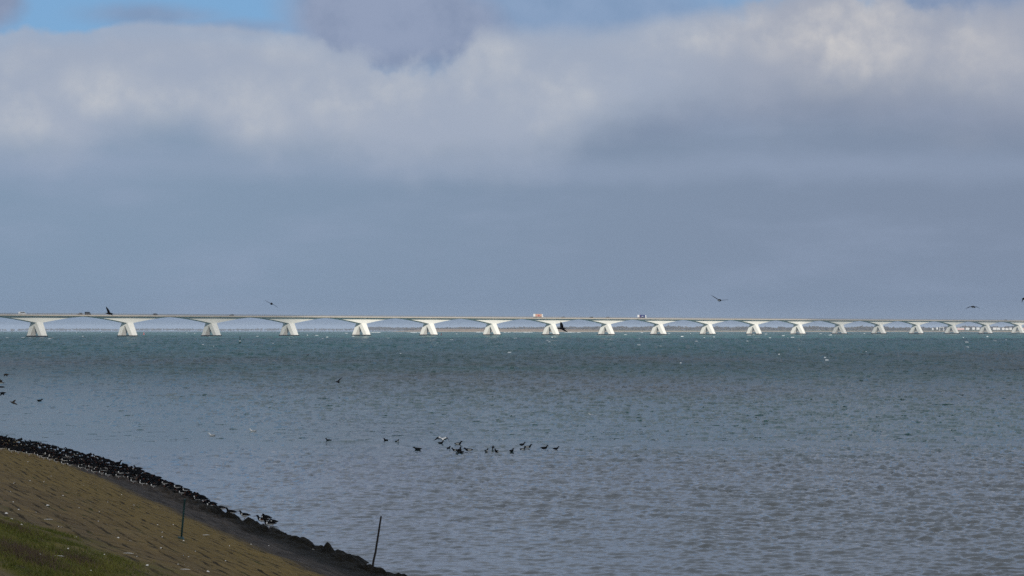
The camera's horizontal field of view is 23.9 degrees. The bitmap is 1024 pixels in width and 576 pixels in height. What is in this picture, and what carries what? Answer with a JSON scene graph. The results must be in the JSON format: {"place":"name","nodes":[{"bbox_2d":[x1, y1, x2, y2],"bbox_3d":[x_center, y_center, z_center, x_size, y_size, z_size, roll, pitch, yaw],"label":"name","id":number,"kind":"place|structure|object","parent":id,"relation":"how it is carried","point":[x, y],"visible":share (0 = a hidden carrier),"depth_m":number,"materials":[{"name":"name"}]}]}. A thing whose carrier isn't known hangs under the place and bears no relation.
{"place":"outdoors","nodes":[
{"label":"outdoors","id":0,"kind":"place"},
{"bbox_2d":[0,519,113,575],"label":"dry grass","id":1,"kind":"structure","parent":0,"point":[20,548],"depth_m":26.96,"materials":[{"name":"plant"}]},
{"bbox_2d":[0,516,170,575],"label":"grass","id":2,"kind":"structure","parent":0,"point":[50,571],"depth_m":29.52,"materials":[{"name":"green plant"}]},
{"bbox_2d":[0,440,406,575],"bbox_3d":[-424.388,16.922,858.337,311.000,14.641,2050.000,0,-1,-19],"label":"dike slope","id":3,"kind":"structure","parent":0,"point":[136,513],"depth_m":52.50,"materials":[{"name":"stone"}]},
{"bbox_2d":[6,446,16,453],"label":"oystercatcher","id":4,"kind":"object","parent":3,"relation":"on","point":[11,450],"visible":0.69,"depth_m":92.37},
{"bbox_2d":[169,482,182,487],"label":"oystercatcher","id":5,"kind":"object","parent":3,"relation":"on","point":[176,486],"visible":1,"depth_m":91.50,"materials":[{"name":"black"}]},
{"bbox_2d":[178,499,185,539],"bbox_3d":[-6.604,4.686,48.283,0.182,0.950,0.145,0,-1,0],"label":"marker pole","id":6,"kind":"object","parent":3,"relation":"on","point":[180,537],"visible":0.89,"depth_m":48.24,"materials":[{"name":"paint"}]},
{"bbox_2d":[237,510,249,518],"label":"oystercatcher","id":7,"kind":"object","parent":3,"relation":"on","point":[244,515],"visible":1,"depth_m":81.48,"materials":[{"name":"black"}]},
{"bbox_2d":[253,515,269,521],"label":"oystercatcher","id":8,"kind":"object","parent":3,"relation":"on","point":[260,519],"visible":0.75,"depth_m":79.27,"materials":[{"name":"black"}]},
{"bbox_2d":[261,514,271,518],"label":"oystercatcher","id":9,"kind":"object","parent":3,"relation":"on","point":[265,516],"visible":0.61,"depth_m":80.09,"materials":[{"name":"black"}]},
{"bbox_2d":[262,518,276,527],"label":"oystercatcher","id":10,"kind":"object","parent":3,"relation":"on","point":[269,523],"visible":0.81,"depth_m":77.80,"materials":[{"name":"black"}]},
{"bbox_2d":[370,516,381,573],"bbox_3d":[-3.367,6.486,59.352,0.354,1.752,0.058,0,-1,-20],"label":"stake","id":11,"kind":"object","parent":3,"relation":"on","point":[374,556],"visible":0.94,"depth_m":59.34,"materials":[{"name":"brown wood"}]},
{"bbox_2d":[0,331,1023,575],"bbox_3d":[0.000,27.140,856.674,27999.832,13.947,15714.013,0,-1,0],"label":"sea","id":12,"kind":"structure","parent":0,"point":[754,455],"depth_m":140.11,"materials":[{"name":"liquid"}]},
{"bbox_2d":[0,313,1023,336],"bbox_3d":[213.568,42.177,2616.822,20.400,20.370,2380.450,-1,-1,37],"label":"bridge","id":13,"kind":"structure","parent":12,"relation":"on","point":[37,321],"depth_m":2293.12,"materials":[{"name":"concrete"}]},
{"bbox_2d":[533,314,542,317],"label":"truck","id":14,"kind":"object","parent":13,"relation":"on","point":[537,315],"visible":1,"depth_m":2364.74,"materials":[{"name":"white paint"}]},
{"bbox_2d":[6,332,1019,362],"bbox_3d":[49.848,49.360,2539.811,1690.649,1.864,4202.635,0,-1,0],"label":"whitecaps","id":15,"kind":"object","parent":12,"relation":"on","point":[569,332],"visible":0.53,"depth_m":1691.29,"materials":[{"name":"liquid"}]},
{"bbox_2d":[0,0,1023,330],"label":"sky","id":16,"kind":"structure","parent":0,"point":[788,159],"materials":[{"name":"blue"}]},
{"bbox_2d":[557,322,566,331],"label":"flying bird","id":17,"kind":"object","parent":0,"point":[562,327],"visible":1,"depth_m":104.98},
{"bbox_2d":[392,329,1019,331],"bbox_3d":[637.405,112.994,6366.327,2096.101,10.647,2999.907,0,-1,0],"label":"shore","id":18,"kind":"structure","parent":0,"point":[508,330],"depth_m":5592.65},
{"bbox_2d":[0,325,1023,330],"bbox_3d":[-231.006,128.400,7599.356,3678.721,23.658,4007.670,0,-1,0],"label":"distant woods","id":19,"kind":"object","parent":18,"relation":"on","point":[859,328],"visible":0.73,"depth_m":6033.99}
]}

